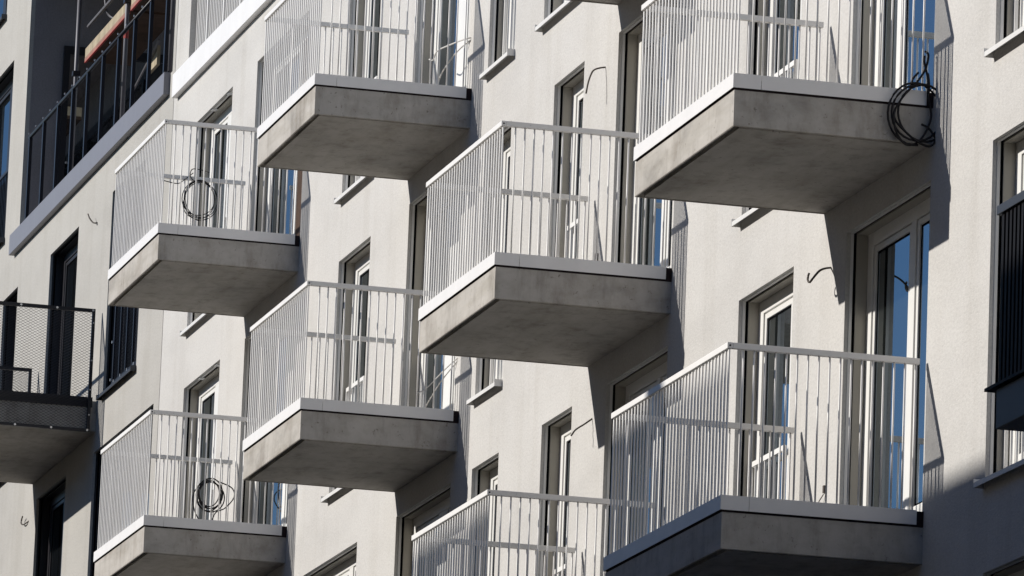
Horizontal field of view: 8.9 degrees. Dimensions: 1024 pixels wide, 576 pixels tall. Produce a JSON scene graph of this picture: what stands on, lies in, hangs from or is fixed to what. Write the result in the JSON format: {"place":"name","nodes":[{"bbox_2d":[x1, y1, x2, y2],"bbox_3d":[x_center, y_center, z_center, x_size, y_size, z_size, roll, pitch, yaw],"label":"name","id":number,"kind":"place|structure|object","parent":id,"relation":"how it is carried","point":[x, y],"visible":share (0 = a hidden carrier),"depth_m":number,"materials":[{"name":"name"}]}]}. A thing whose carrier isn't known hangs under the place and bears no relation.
{"place":"outdoors","nodes":[
{"label":"outdoors","id":0,"kind":"place"},
{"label":"pavement","id":1,"kind":"structure","parent":0,"visible":0},
{"bbox_2d":[0,0,178,575],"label":"apartment building","id":2,"kind":"structure","parent":1,"relation":"on","point":[56,245],"depth_m":81.53,"materials":[{"name":"grey paint"}]},
{"bbox_2d":[0,0,7,23],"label":"window","id":3,"kind":"structure","parent":2,"relation":"in","point":[3,3],"depth_m":87.86,"materials":[{"name":"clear glass"}]},
{"bbox_2d":[0,64,13,243],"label":"window","id":4,"kind":"structure","parent":2,"relation":"in","point":[6,87],"depth_m":86.88,"materials":[{"name":"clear glass"}]},
{"bbox_2d":[0,290,17,482],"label":"window","id":5,"kind":"structure","parent":2,"relation":"in","point":[13,298],"depth_m":84.85,"materials":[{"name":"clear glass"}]},
{"bbox_2d":[0,301,96,483],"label":"balcony","id":6,"kind":"structure","parent":2,"relation":"attached to","point":[41,434],"depth_m":77.77,"materials":[{"name":"metal"}]},
{"bbox_2d":[35,478,65,575],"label":"window","id":7,"kind":"structure","parent":2,"relation":"in","point":[51,517],"depth_m":81.02,"materials":[{"name":"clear glass"}]},
{"bbox_2d":[46,230,78,394],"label":"window","id":8,"kind":"structure","parent":2,"relation":"in","point":[63,289],"depth_m":81.48,"materials":[{"name":"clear glass"}]},
{"bbox_2d":[24,0,170,219],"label":"loggia railing","id":9,"kind":"object","parent":2,"relation":"on","point":[102,57],"visible":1,"depth_m":79.40,"materials":[{"name":"black metal"}]},
{"bbox_2d":[57,46,172,184],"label":"window","id":10,"kind":"structure","parent":2,"relation":"in","point":[69,51],"depth_m":84.75,"materials":[{"name":"black glass"}]},
{"bbox_2d":[96,169,144,400],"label":"window","id":11,"kind":"structure","parent":2,"relation":"in","point":[109,386],"depth_m":77.52,"materials":[{"name":"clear glass"}]},
{"bbox_2d":[90,407,152,575],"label":"window","id":12,"kind":"structure","parent":2,"relation":"in","point":[98,456],"depth_m":77.54,"materials":[{"name":"black glass"}]},
{"bbox_2d":[72,0,175,168],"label":"scaffold","id":13,"kind":"object","parent":2,"relation":"on","point":[111,29],"visible":0.78,"depth_m":81.40,"materials":[{"name":"metal"}]},
{"bbox_2d":[110,201,142,383],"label":"window guard","id":14,"kind":"object","parent":2,"relation":"attached to","point":[127,325],"visible":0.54,"depth_m":76.70,"materials":[{"name":"black metal"}]},
{"bbox_2d":[155,0,1023,575],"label":"apartment building","id":15,"kind":"structure","parent":1,"relation":"on","point":[907,252],"depth_m":55.24,"materials":[{"name":"white paint"}]},
{"bbox_2d":[93,410,286,575],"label":"balcony","id":16,"kind":"structure","parent":15,"relation":"attached to","point":[146,544],"depth_m":66.81,"materials":[{"name":"concrete"}]},
{"bbox_2d":[192,478,233,519],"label":"cable coil","id":17,"kind":"object","parent":16,"relation":"hanging from","point":[200,485],"visible":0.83,"depth_m":69.29,"materials":[{"name":"black plastic"}]},
{"bbox_2d":[181,362,219,519],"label":"window","id":18,"kind":"structure","parent":15,"relation":"in","point":[203,399],"depth_m":72.38,"materials":[{"name":"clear glass"}]},
{"bbox_2d":[108,119,299,316],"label":"balcony","id":19,"kind":"structure","parent":15,"relation":"attached to","point":[190,268],"depth_m":67.68,"materials":[{"name":"concrete"}]},
{"bbox_2d":[164,168,217,220],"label":"cable coil","id":20,"kind":"object","parent":19,"relation":"hanging from","point":[184,200],"visible":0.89,"depth_m":69.81,"materials":[{"name":"black plastic"}]},
{"bbox_2d":[180,90,232,336],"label":"window","id":21,"kind":"structure","parent":15,"relation":"in","point":[222,113],"depth_m":72.86,"materials":[{"name":"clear glass"}]},
{"bbox_2d":[195,0,243,50],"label":"loggia railing","id":22,"kind":"object","parent":15,"relation":"attached to","point":[225,13],"visible":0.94,"depth_m":73.32,"materials":[{"name":"white metal"}]},
{"bbox_2d":[239,300,295,525],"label":"balcony door","id":23,"kind":"structure","parent":15,"relation":"in","point":[284,487],"depth_m":69.05,"materials":[{"name":"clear glass"}]},
{"bbox_2d":[253,14,308,234],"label":"balcony door","id":24,"kind":"structure","parent":15,"relation":"in","point":[282,196],"depth_m":69.73,"materials":[{"name":"clear glass"}]},
{"bbox_2d":[307,544,356,575],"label":"window","id":25,"kind":"structure","parent":15,"relation":"in","point":[345,565],"depth_m":64.76,"materials":[{"name":"clear glass"}]},
{"bbox_2d":[321,239,370,502],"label":"window","id":26,"kind":"structure","parent":15,"relation":"in","point":[356,271],"depth_m":65.20,"materials":[{"name":"clear glass"}]},
{"bbox_2d":[242,280,458,491],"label":"balcony","id":27,"kind":"structure","parent":15,"relation":"attached to","point":[298,438],"depth_m":60.12,"materials":[{"name":"concrete"}]},
{"bbox_2d":[334,0,380,204],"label":"window","id":28,"kind":"structure","parent":15,"relation":"in","point":[352,182],"depth_m":65.76,"materials":[{"name":"clear glass"}]},
{"bbox_2d":[257,0,471,180],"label":"balcony","id":29,"kind":"structure","parent":15,"relation":"attached to","point":[339,123],"depth_m":60.85,"materials":[{"name":"concrete"}]},
{"bbox_2d":[397,485,450,575],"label":"balcony door","id":30,"kind":"structure","parent":15,"relation":"in","point":[438,507],"depth_m":61.74,"materials":[{"name":"clear glass"}]},
{"bbox_2d":[404,165,461,409],"bbox_3d":[-0.621,0.189,61.392,0.208,2.470,2.220,5,-12,-14],"label":"balcony door","id":31,"kind":"structure","parent":15,"relation":"in","point":[419,212],"depth_m":62.29,"materials":[{"name":"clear glass"}]},
{"bbox_2d":[418,357,457,392],"bbox_3d":[-0.709,0.807,60.661,0.074,0.182,1.208,6,-12,-18],"label":"cable","id":32,"kind":"object","parent":15,"relation":"attached to","point":[438,375],"visible":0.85,"depth_m":60.44,"materials":[{"name":"white plastic"}]},
{"bbox_2d":[426,360,457,405],"bbox_3d":[-0.696,0.920,60.537,0.079,0.409,1.012,6,-12,-20],"label":"cable","id":33,"kind":"object","parent":15,"relation":"attached to","point":[440,382],"visible":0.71,"depth_m":60.33,"materials":[{"name":"white plastic"}]},
{"bbox_2d":[418,0,469,86],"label":"balcony door","id":34,"kind":"structure","parent":15,"relation":"in","point":[437,3],"depth_m":62.59,"materials":[{"name":"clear glass"}]},
{"bbox_2d":[429,37,470,60],"bbox_3d":[-0.602,-2.219,61.306,0.081,0.093,1.321,6,-12,-17],"label":"cable","id":35,"kind":"object","parent":15,"relation":"attached to","point":[446,46],"visible":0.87,"depth_m":61.23,"materials":[{"name":"white plastic"}]},
{"bbox_2d":[439,39,470,80],"bbox_3d":[-0.558,-2.034,61.000,0.072,0.412,0.771,7,-12,-23],"label":"cable","id":36,"kind":"object","parent":15,"relation":"attached to","point":[452,57],"visible":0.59,"depth_m":60.95,"materials":[{"name":"white plastic"}]},
{"bbox_2d":[472,455,498,575],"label":"window","id":37,"kind":"structure","parent":15,"relation":"in","point":[486,478],"depth_m":59.10,"materials":[{"name":"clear glass"}]},
{"bbox_2d":[466,127,510,404],"bbox_3d":[-0.087,-0.236,59.148,0.312,2.470,1.070,5,-12,-14],"label":"window","id":38,"kind":"structure","parent":15,"relation":"in","point":[490,373],"depth_m":59.54,"materials":[{"name":"clear glass"}]},
{"bbox_2d":[479,0,515,79],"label":"window","id":39,"kind":"structure","parent":15,"relation":"in","point":[504,16],"depth_m":59.99,"materials":[{"name":"clear glass"}]},
{"bbox_2d":[411,489,654,575],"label":"balcony","id":40,"kind":"structure","parent":15,"relation":"attached to","point":[421,536],"depth_m":52.94,"materials":[{"name":"metal"}]},
{"bbox_2d":[418,120,671,366],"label":"balcony","id":41,"kind":"structure","parent":15,"relation":"attached to","point":[529,307],"depth_m":53.45,"materials":[{"name":"concrete"}]},
{"bbox_2d":[535,0,572,31],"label":"window","id":42,"kind":"structure","parent":15,"relation":"in","point":[557,6],"depth_m":57.93,"materials":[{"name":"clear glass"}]},
{"bbox_2d":[540,409,571,575],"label":"window","id":43,"kind":"structure","parent":15,"relation":"in","point":[557,435],"depth_m":56.74,"materials":[{"name":"clear glass"}]},
{"bbox_2d":[552,64,584,258],"bbox_3d":[0.580,-0.686,56.805,0.208,2.410,1.044,5,-12,-14],"label":"window","id":44,"kind":"structure","parent":15,"relation":"in","point":[569,112],"depth_m":57.30,"materials":[{"name":"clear glass"}]},
{"bbox_2d":[570,418,591,435],"bbox_3d":[0.587,1.157,55.188,0.201,0.177,0.036,6,-12,-18],"label":"cable","id":45,"kind":"object","parent":15,"relation":"attached to","point":[580,426],"visible":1,"depth_m":55.18,"materials":[{"name":"grey plastic"}]},
{"bbox_2d":[585,66,605,93],"bbox_3d":[0.705,-1.752,55.744,0.192,0.260,0.030,7,-12,-24],"label":"cable","id":46,"kind":"object","parent":15,"relation":"attached to","point":[593,70],"visible":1,"depth_m":55.72,"materials":[{"name":"grey plastic"}]},
{"bbox_2d":[569,0,623,4],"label":"balcony","id":47,"kind":"structure","parent":15,"relation":"attached to","point":[613,2],"depth_m":55.48,"materials":[{"name":"concrete"}]},
{"bbox_2d":[605,349,667,572],"bbox_3d":[1.105,1.804,53.780,0.208,2.470,1.970,5,-12,-14],"label":"balcony door","id":48,"kind":"structure","parent":15,"relation":"in","point":[654,373],"depth_m":54.49,"materials":[{"name":"clear glass"}]},
{"bbox_2d":[616,0,676,267],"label":"balcony door","id":49,"kind":"structure","parent":15,"relation":"in","point":[632,51],"depth_m":55.15,"materials":[{"name":"clear glass"}]},
{"bbox_2d":[603,342,923,575],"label":"balcony","id":50,"kind":"structure","parent":15,"relation":"attached to","point":[728,535],"depth_m":46.18,"materials":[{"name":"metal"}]},
{"bbox_2d":[737,269,793,499],"bbox_3d":[2.022,1.133,50.272,0.208,2.410,1.504,5,-12,-14],"label":"window","id":51,"kind":"structure","parent":15,"relation":"in","point":[767,317],"depth_m":50.81,"materials":[{"name":"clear glass"}]},
{"bbox_2d":[731,0,801,226],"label":"window","id":52,"kind":"structure","parent":15,"relation":"in","point":[780,4],"depth_m":51.38,"materials":[{"name":"white glass"}]},
{"bbox_2d":[633,0,932,213],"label":"balcony","id":53,"kind":"structure","parent":15,"relation":"attached to","point":[772,142],"depth_m":47.20,"materials":[{"name":"concrete"}]},
{"bbox_2d":[887,50,935,146],"bbox_3d":[2.866,-1.339,46.613,0.468,0.709,0.067,5,-12,-14],"label":"cable coil","id":54,"kind":"object","parent":53,"relation":"hanging from","point":[927,86],"visible":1,"depth_m":46.56,"materials":[{"name":"black rubber"}]},
{"bbox_2d":[807,267,830,282],"bbox_3d":[2.281,-0.100,48.707,0.238,0.162,0.099,9,-13,-31],"label":"cable","id":55,"kind":"object","parent":15,"relation":"attached to","point":[815,275],"visible":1,"depth_m":48.67,"materials":[{"name":"black plastic"}]},
{"bbox_2d":[843,183,930,511],"bbox_3d":[2.790,0.589,47.336,0.208,2.470,2.090,5,-12,-14],"label":"balcony door","id":56,"kind":"structure","parent":15,"relation":"in","point":[889,261],"depth_m":47.82,"materials":[{"name":"clear glass"}]},
{"bbox_2d":[855,0,934,92],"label":"balcony door","id":57,"kind":"structure","parent":15,"relation":"in","point":[876,4],"depth_m":48.33,"materials":[{"name":"clear glass"}]},
{"bbox_2d":[973,124,1023,488],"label":"window","id":58,"kind":"structure","parent":15,"relation":"in","point":[1006,455],"depth_m":45.05,"materials":[{"name":"clear glass"}]},
{"bbox_2d":[984,190,1023,431],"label":"balcony","id":59,"kind":"structure","parent":15,"relation":"attached to","point":[1008,387],"depth_m":41.05,"materials":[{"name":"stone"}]},
{"bbox_2d":[984,0,1023,57],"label":"window","id":60,"kind":"structure","parent":15,"relation":"in","point":[1013,9],"depth_m":45.44,"materials":[{"name":"white glass"}]},
{"bbox_2d":[987,558,1023,575],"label":"window","id":61,"kind":"structure","parent":15,"relation":"in","point":[1018,569],"depth_m":44.44,"materials":[{"name":"black glass"}]}
]}

